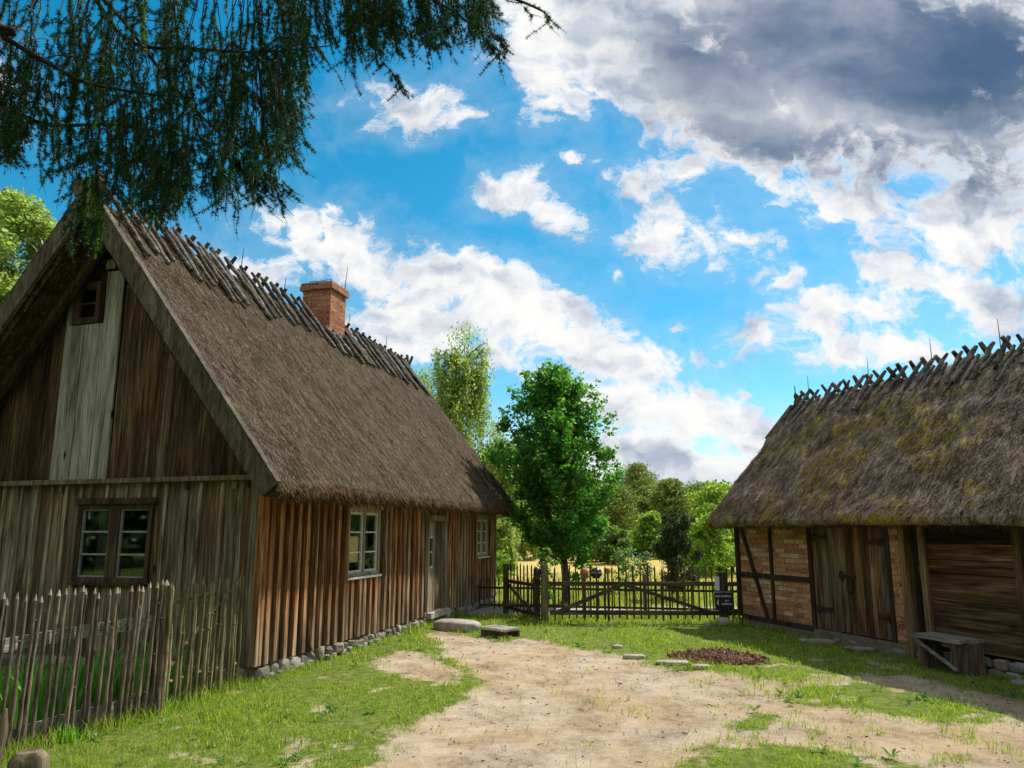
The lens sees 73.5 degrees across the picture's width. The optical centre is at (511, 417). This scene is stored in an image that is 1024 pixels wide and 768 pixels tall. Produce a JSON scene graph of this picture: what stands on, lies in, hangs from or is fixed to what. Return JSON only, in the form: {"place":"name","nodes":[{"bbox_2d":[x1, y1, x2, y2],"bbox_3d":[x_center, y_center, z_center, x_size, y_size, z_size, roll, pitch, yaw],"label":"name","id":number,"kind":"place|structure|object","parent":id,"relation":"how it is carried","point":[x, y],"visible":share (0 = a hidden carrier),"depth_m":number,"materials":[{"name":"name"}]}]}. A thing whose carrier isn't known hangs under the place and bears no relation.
{"place":"outdoors","nodes":[
{"label":"outdoors","id":0,"kind":"place"},
{"bbox_2d":[0,548,1023,767],"bbox_3d":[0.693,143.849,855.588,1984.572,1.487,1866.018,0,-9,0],"label":"ground","id":1,"kind":"structure","parent":0,"point":[428,750],"depth_m":6.30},
{"bbox_2d":[0,709,7,765],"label":"leaning picket","id":2,"kind":"object","parent":1,"relation":"on","point":[3,725],"visible":1,"depth_m":1.97,"materials":[{"name":"brown wood"}]},
{"bbox_2d":[7,748,50,767],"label":"rock","id":3,"kind":"object","parent":1,"relation":"on","point":[33,758],"visible":1,"depth_m":2.12,"materials":[{"name":"grey stone"}]},
{"bbox_2d":[0,185,57,303],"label":"birch tree","id":4,"kind":"object","parent":1,"relation":"on","point":[21,220],"visible":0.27,"depth_m":25.94,"materials":[{"name":"green plant"}]},
{"bbox_2d":[0,643,123,727],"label":"iris plant","id":5,"kind":"object","parent":1,"relation":"on","point":[40,705],"visible":0.3,"depth_m":6.07,"materials":[{"name":"green plant"}]},
{"bbox_2d":[54,719,90,741],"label":"weed","id":6,"kind":"object","parent":1,"relation":"on","point":[73,733],"visible":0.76,"depth_m":5.42,"materials":[{"name":"green plant"}]},
{"bbox_2d":[37,639,149,706],"bbox_3d":[-4.030,2.450,6.646,1.097,0.596,0.972,5,-11,-26],"label":"iris plant","id":7,"kind":"object","parent":1,"relation":"on","point":[95,672],"visible":0.16,"depth_m":6.59,"materials":[{"name":"green plant"}]},
{"bbox_2d":[0,574,244,756],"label":"stick fence","id":8,"kind":"object","parent":1,"relation":"on","point":[161,661],"visible":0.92,"depth_m":5.86,"materials":[{"name":"wood"}]},
{"bbox_2d":[100,637,200,698],"bbox_3d":[-3.634,2.490,6.899,0.920,0.601,1.001,6,-11,-31],"label":"iris plant","id":9,"kind":"object","parent":1,"relation":"on","point":[170,688],"visible":0.2,"depth_m":6.75,"materials":[{"name":"green plant"}]},
{"bbox_2d":[166,696,183,710],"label":"weed","id":10,"kind":"object","parent":1,"relation":"on","point":[167,704],"visible":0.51,"depth_m":6.30,"materials":[{"name":"green plant"}]},
{"bbox_2d":[0,171,518,682],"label":"cottage","id":11,"kind":"structure","parent":1,"relation":"on","point":[310,469],"depth_m":8.71,"materials":[{"name":"brown wood"}]},
{"bbox_2d":[71,281,106,325],"bbox_3d":[-5.564,-1.496,9.012,0.440,0.560,0.080,-3,-10,16],"label":"window","id":12,"kind":"structure","parent":11,"relation":"in","point":[88,307],"depth_m":8.99,"materials":[{"name":"brown wood"}]},
{"bbox_2d":[66,497,158,586],"bbox_3d":[-4.819,1.498,8.277,1.220,1.037,0.120,-3,-10,16],"label":"window","id":13,"kind":"structure","parent":11,"relation":"in","point":[113,547],"depth_m":8.27,"materials":[{"name":"brown wood"}]},
{"bbox_2d":[347,503,383,579],"bbox_3d":[-2.178,1.808,10.047,0.120,1.067,1.080,-3,-10,16],"label":"window","id":14,"kind":"structure","parent":11,"relation":"in","point":[364,525],"depth_m":10.05,"materials":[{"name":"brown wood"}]},
{"bbox_2d":[423,515,450,618],"bbox_3d":[-1.409,2.725,12.645,0.260,1.810,0.960,-3,-10,16],"label":"door","id":15,"kind":"structure","parent":11,"relation":"in","point":[436,525],"depth_m":12.68,"materials":[{"name":"grey wood"}]},
{"bbox_2d":[477,514,489,558],"bbox_3d":[-0.670,2.650,15.296,0.120,0.957,0.890,-3,-10,16],"label":"window","id":16,"kind":"structure","parent":11,"relation":"in","point":[482,523],"depth_m":15.29,"materials":[{"name":"white wood"}]},
{"bbox_2d":[0,0,566,268],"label":"larch tree","id":17,"kind":"object","parent":1,"relation":"on","point":[368,17],"visible":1,"depth_m":4.45,"materials":[{"name":"green plant"}]},
{"bbox_2d":[415,364,438,401],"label":"birch tree","id":18,"kind":"object","parent":1,"relation":"on","point":[426,381],"depth_m":44.48,"materials":[{"name":"green plant"}]},
{"bbox_2d":[433,619,480,631],"bbox_3d":[-0.928,3.536,11.570,0.860,0.238,0.385,-5,-11,25],"label":"stone","id":19,"kind":"object","parent":1,"relation":"on","point":[451,624],"visible":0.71,"depth_m":11.41,"materials":[{"name":"beige stone"}]},
{"bbox_2d":[429,321,496,460],"bbox_3d":[-2.406,1.145,34.360,4.438,12.593,4.767,0,-9,0],"label":"birch tree","id":20,"kind":"object","parent":1,"relation":"on","point":[459,396],"visible":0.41,"depth_m":34.01,"materials":[{"name":"green plant"}]},
{"bbox_2d":[481,625,519,638],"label":"stone slab","id":21,"kind":"structure","parent":1,"relation":"on","point":[496,631],"depth_m":10.71,"materials":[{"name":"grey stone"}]},
{"bbox_2d":[480,417,524,549],"bbox_3d":[-0.573,3.245,28.762,2.317,6.732,2.807,0,-9,0],"label":"birch tree","id":22,"kind":"object","parent":1,"relation":"on","point":[505,484],"visible":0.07,"depth_m":28.57,"materials":[{"name":"green plant"}]},
{"bbox_2d":[496,550,512,584],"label":"bush","id":23,"kind":"object","parent":1,"relation":"on","point":[502,560],"visible":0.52,"depth_m":18.54,"materials":[{"name":"green plant"}]},
{"bbox_2d":[496,515,521,577],"bbox_3d":[-0.469,4.235,23.664,1.721,3.130,1.308,-7,-12,37],"label":"tree","id":24,"kind":"object","parent":1,"relation":"on","point":[505,538],"visible":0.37,"depth_m":23.32,"materials":[{"name":"green plant"}]},
{"bbox_2d":[513,500,555,559],"bbox_3d":[0.942,5.878,37.401,3.066,4.143,3.039,0,-9,0],"label":"bush","id":25,"kind":"object","parent":1,"relation":"on","point":[524,550],"visible":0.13,"depth_m":36.57,"materials":[{"name":"green plant"}]},
{"bbox_2d":[541,565,548,623],"bbox_3d":[0.597,3.264,12.531,0.147,1.110,0.157,0,-9,0],"label":"gate post","id":26,"kind":"object","parent":1,"relation":"on","point":[544,593],"visible":0.82,"depth_m":12.47,"materials":[{"name":"wood"}]},
{"bbox_2d":[503,563,539,621],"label":"gate","id":27,"kind":"structure","parent":26,"relation":"attached to","point":[508,582],"depth_m":13.32,"materials":[{"name":"brown wood"}]},
{"bbox_2d":[533,567,540,579],"bbox_3d":[0.463,2.858,12.558,0.147,0.220,0.140,-8,-13,41],"label":"clay pot","id":28,"kind":"object","parent":26,"relation":"hanging from","point":[537,573],"visible":1,"depth_m":12.51,"materials":[{"name":"grey ceramic"}]},
{"bbox_2d":[550,564,719,620],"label":"wide gate","id":29,"kind":"structure","parent":26,"relation":"attached to","point":[566,610],"depth_m":12.44,"materials":[{"name":"brown wood"}]},
{"bbox_2d":[537,547,558,599],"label":"bush","id":30,"kind":"object","parent":1,"relation":"on","point":[547,551],"visible":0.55,"depth_m":13.27,"materials":[{"name":"green plant"}]},
{"bbox_2d":[83,624,1020,767],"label":"clover and plantain","id":31,"kind":"object","parent":1,"relation":"on","point":[367,710],"visible":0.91,"depth_m":6.49,"materials":[{"name":"green plant"}]},
{"bbox_2d":[478,358,628,603],"bbox_3d":[0.957,1.401,16.135,3.551,6.032,3.440,0,-9,0],"label":"maple tree","id":32,"kind":"object","parent":1,"relation":"on","point":[553,403],"visible":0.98,"depth_m":15.76,"materials":[{"name":"green plant"}]},
{"bbox_2d":[584,579,585,620],"bbox_3d":[1.357,3.331,12.776,0.030,0.938,0.024,0,-9,0],"label":"stake","id":33,"kind":"object","parent":1,"relation":"on","point":[585,602],"visible":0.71,"depth_m":12.76,"materials":[{"name":"brown wood"}]},
{"bbox_2d":[580,568,588,578],"bbox_3d":[1.359,2.928,12.841,0.174,0.200,0.170,-9,-13,43],"label":"clay pot","id":34,"kind":"object","parent":33,"relation":"on","point":[585,573],"visible":0.66,"depth_m":12.78,"materials":[{"name":"ceramic"}]},
{"bbox_2d":[581,478,608,516],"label":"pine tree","id":35,"kind":"object","parent":1,"relation":"on","point":[599,483],"visible":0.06,"depth_m":63.12,"materials":[{"name":"green plant"}]},
{"bbox_2d":[581,515,609,561],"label":"bush","id":36,"kind":"object","parent":1,"relation":"on","point":[595,556],"visible":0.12,"depth_m":34.92,"materials":[{"name":"green plant"}]},
{"bbox_2d":[474,574,737,610],"bbox_3d":[2.330,3.664,14.165,6.678,0.840,0.130,-2,-10,11],"label":"picket fence","id":37,"kind":"object","parent":1,"relation":"on","point":[494,587],"visible":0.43,"depth_m":14.16,"materials":[{"name":"brown wood"}]},
{"bbox_2d":[607,574,609,621],"bbox_3d":[1.794,3.326,12.777,0.030,0.949,0.024,0,-9,0],"label":"stake","id":38,"kind":"object","parent":1,"relation":"on","point":[608,597],"visible":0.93,"depth_m":12.76,"materials":[{"name":"brown wood"}]},
{"bbox_2d":[592,525,633,563],"bbox_3d":[4.915,6.327,33.535,1.928,2.092,2.348,0,-9,0],"label":"bush","id":39,"kind":"object","parent":1,"relation":"on","point":[615,537],"visible":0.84,"depth_m":32.98,"materials":[{"name":"green plant"}]},
{"bbox_2d":[583,483,645,530],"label":"pine tree","id":40,"kind":"object","parent":1,"relation":"on","point":[616,509],"visible":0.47,"depth_m":46.80,"materials":[{"name":"green plant"}]},
{"bbox_2d":[612,645,622,648],"bbox_3d":[1.501,3.263,9.733,0.160,0.062,0.104,1,-10,-4],"label":"stone","id":41,"kind":"object","parent":1,"relation":"on","point":[617,646],"visible":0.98,"depth_m":9.69,"materials":[{"name":"grey stone"}]},
{"bbox_2d":[609,547,643,586],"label":"bush","id":42,"kind":"object","parent":1,"relation":"on","point":[622,565],"visible":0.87,"depth_m":18.49,"materials":[{"name":"green plant"}]},
{"bbox_2d":[240,636,1023,766],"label":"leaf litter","id":43,"kind":"object","parent":1,"relation":"on","point":[636,717],"visible":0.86,"depth_m":6.61,"materials":[{"name":"brown plant"}]},
{"bbox_2d":[622,654,644,658],"bbox_3d":[1.598,3.139,8.988,0.303,0.061,0.123,0,-9,-1],"label":"stone","id":44,"kind":"object","parent":1,"relation":"on","point":[630,656],"visible":0.95,"depth_m":8.94,"materials":[{"name":"grey stone"}]},
{"bbox_2d":[615,461,658,527],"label":"pine tree","id":45,"kind":"object","parent":1,"relation":"on","point":[636,476],"visible":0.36,"depth_m":59.23,"materials":[{"name":"green plant"}]},
{"bbox_2d":[625,530,648,555],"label":"bush","id":46,"kind":"object","parent":1,"relation":"on","point":[637,546],"visible":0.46,"depth_m":38.73,"materials":[{"name":"green plant"}]},
{"bbox_2d":[626,484,655,528],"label":"pine tree","id":47,"kind":"object","parent":1,"relation":"on","point":[644,506],"visible":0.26,"depth_m":57.07,"materials":[{"name":"green plant"}]},
{"bbox_2d":[629,551,653,581],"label":"bush","id":48,"kind":"object","parent":1,"relation":"on","point":[644,554],"visible":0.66,"depth_m":19.52,"materials":[{"name":"green plant"}]},
{"bbox_2d":[628,510,664,555],"bbox_3d":[7.850,6.737,39.430,2.543,2.808,2.435,-3,-10,15],"label":"bush","id":49,"kind":"object","parent":1,"relation":"on","point":[649,524],"visible":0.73,"depth_m":39.07,"materials":[{"name":"green plant"}]},
{"bbox_2d":[649,533,662,558],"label":"bush","id":50,"kind":"object","parent":1,"relation":"on","point":[656,540],"visible":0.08,"depth_m":36.98,"materials":[{"name":"green plant"}]},
{"bbox_2d":[601,474,732,534],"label":"wood","id":51,"kind":"object","parent":1,"relation":"on","point":[728,487],"visible":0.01,"depth_m":71.13,"materials":[{"name":"green plant"}]},
{"bbox_2d":[642,478,696,521],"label":"pine tree","id":52,"kind":"object","parent":1,"relation":"on","point":[668,494],"visible":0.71,"depth_m":45.06,"materials":[{"name":"green plant"}]},
{"bbox_2d":[656,660,688,665],"bbox_3d":[2.010,3.066,8.552,0.431,0.062,0.177,0,-9,3],"label":"stone","id":53,"kind":"object","parent":1,"relation":"on","point":[669,662],"visible":0.74,"depth_m":8.49,"materials":[{"name":"grey stone"}]},
{"bbox_2d":[647,507,706,597],"bbox_3d":[4.125,3.417,17.165,1.386,2.381,1.178,8,-12,-38],"label":"juniper","id":54,"kind":"object","parent":1,"relation":"on","point":[675,530],"visible":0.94,"depth_m":16.98,"materials":[{"name":"green plant"}]},
{"bbox_2d":[674,527,714,565],"bbox_3d":[8.307,5.948,31.580,1.864,2.265,1.979,0,-9,0],"label":"bush","id":55,"kind":"object","parent":1,"relation":"on","point":[690,561],"visible":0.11,"depth_m":30.95,"materials":[{"name":"green plant"}]},
{"bbox_2d":[686,480,705,520],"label":"leafy tree","id":56,"kind":"object","parent":1,"relation":"on","point":[692,487],"visible":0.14,"depth_m":49.57,"materials":[{"name":"green plant"}]},
{"bbox_2d":[383,642,1019,766],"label":"pebbles","id":57,"kind":"object","parent":1,"relation":"on","point":[645,714],"visible":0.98,"depth_m":6.09,"materials":[{"name":"stone"}]},
{"bbox_2d":[692,664,710,669],"bbox_3d":[2.291,3.024,8.299,0.230,0.060,0.106,0,-9,-2],"label":"stone","id":58,"kind":"object","parent":1,"relation":"on","point":[701,666],"visible":0.91,"depth_m":8.26,"materials":[{"name":"grey stone"}]},
{"bbox_2d":[684,479,730,520],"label":"leafy tree","id":59,"kind":"object","parent":1,"relation":"on","point":[713,492],"visible":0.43,"depth_m":41.48,"materials":[{"name":"green plant"}]},
{"bbox_2d":[685,511,735,576],"bbox_3d":[7.555,4.796,25.522,2.416,2.639,2.221,0,-9,0],"label":"bush","id":60,"kind":"object","parent":1,"relation":"on","point":[718,546],"visible":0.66,"depth_m":25.13,"materials":[{"name":"green plant"}]},
{"bbox_2d":[667,646,769,665],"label":"wood chips","id":61,"kind":"object","parent":1,"relation":"on","point":[716,655],"visible":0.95,"depth_m":8.77,"materials":[{"name":"brown wood"}]},
{"bbox_2d":[705,527,735,572],"bbox_3d":[8.929,4.845,27.649,2.571,3.210,2.595,0,-9,0],"label":"bush","id":62,"kind":"object","parent":1,"relation":"on","point":[731,540],"visible":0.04,"depth_m":26.93,"materials":[{"name":"green plant"}]},
{"bbox_2d":[716,617,729,625],"bbox_3d":[3.684,3.571,11.970,0.231,0.148,0.180,2,-10,-11],"label":"stone","id":63,"kind":"object","parent":1,"relation":"on","point":[720,621],"visible":0.9,"depth_m":11.90,"materials":[{"name":"grey stone"}]},
{"bbox_2d":[714,572,732,617],"bbox_3d":[3.780,3.284,12.319,0.320,0.980,0.214,0,-9,0],"label":"sign post","id":64,"kind":"object","parent":1,"relation":"on","point":[723,601],"visible":0.99,"depth_m":12.24,"materials":[{"name":"brown wood"}]},
{"bbox_2d":[725,565,740,619],"bbox_3d":[4.007,3.181,12.435,0.390,0.970,0.046,4,-10,-21],"label":"picket fence","id":65,"kind":"object","parent":1,"relation":"on","point":[732,583],"visible":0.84,"depth_m":12.44,"materials":[{"name":"brown wood"}]},
{"bbox_2d":[798,638,836,644],"bbox_3d":[4.523,3.328,10.154,0.526,0.091,0.171,-3,-10,17],"label":"stone","id":66,"kind":"object","parent":1,"relation":"on","point":[819,641],"visible":0.81,"depth_m":10.09,"materials":[{"name":"grey stone"}]},
{"bbox_2d":[844,646,874,651],"bbox_3d":[4.836,3.225,9.534,0.387,0.070,0.137,-3,-10,17],"label":"stone","id":67,"kind":"object","parent":1,"relation":"on","point":[858,648],"visible":0.79,"depth_m":9.48,"materials":[{"name":"grey stone"}]},
{"bbox_2d":[706,319,1023,678],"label":"barn","id":68,"kind":"structure","parent":1,"relation":"on","point":[890,510],"depth_m":9.81,"materials":[{"name":"orange brick"}]},
{"bbox_2d":[810,526,897,642],"bbox_3d":[4.984,2.403,10.077,0.135,1.580,1.496,4,-10,-21],"label":"door","id":69,"kind":"structure","parent":68,"relation":"in","point":[853,581],"depth_m":10.00,"materials":[{"name":"wood"}]},
{"bbox_2d":[910,526,925,632],"bbox_3d":[5.393,2.231,9.049,0.092,1.580,0.190,3,-10,-18],"label":"wooden post","id":70,"kind":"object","parent":68,"relation":"in","point":[913,535],"depth_m":9.11,"materials":[{"name":"brown wood"}]},
{"bbox_2d":[909,632,985,675],"bbox_3d":[5.201,2.821,8.184,0.414,0.403,0.695,3,-10,-18],"label":"bench","id":71,"kind":"object","parent":1,"relation":"on","point":[967,656],"visible":1,"depth_m":7.95,"materials":[{"name":"grey wood"}]},
{"bbox_2d":[1011,679,1023,686],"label":"stone","id":72,"kind":"object","parent":1,"relation":"on","point":[1020,682],"visible":0.88,"depth_m":7.29,"materials":[{"name":"grey stone"}]},
{"bbox_3d":[1.578,3.329,12.776,0.030,0.944,0.024,0,-9,0],"label":"stake","id":73,"kind":"object","parent":1,"relation":"on","visible":0},
{"bbox_2d":[591,568,601,577],"bbox_3d":[1.578,2.918,12.840,0.230,0.190,0.238,0,-9,0],"label":"clay pot","id":74,"kind":"object","parent":73,"relation":"on","point":[593,573],"visible":0.88,"depth_m":12.77,"materials":[{"name":"grey ceramic"}]},
{"bbox_2d":[0,608,1023,767],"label":"grass","id":75,"kind":"structure","parent":0,"point":[211,698],"depth_m":6.54,"materials":[{"name":"green plant"}]},
{"bbox_2d":[0,0,1023,486],"label":"sky","id":76,"kind":"structure","parent":0,"point":[697,210],"materials":[{"name":"blue"}]},
{"bbox_2d":[448,571,741,619],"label":"meadow grass","id":77,"kind":"structure","parent":0,"point":[522,616],"depth_m":15.84,"materials":[{"name":"plant"}]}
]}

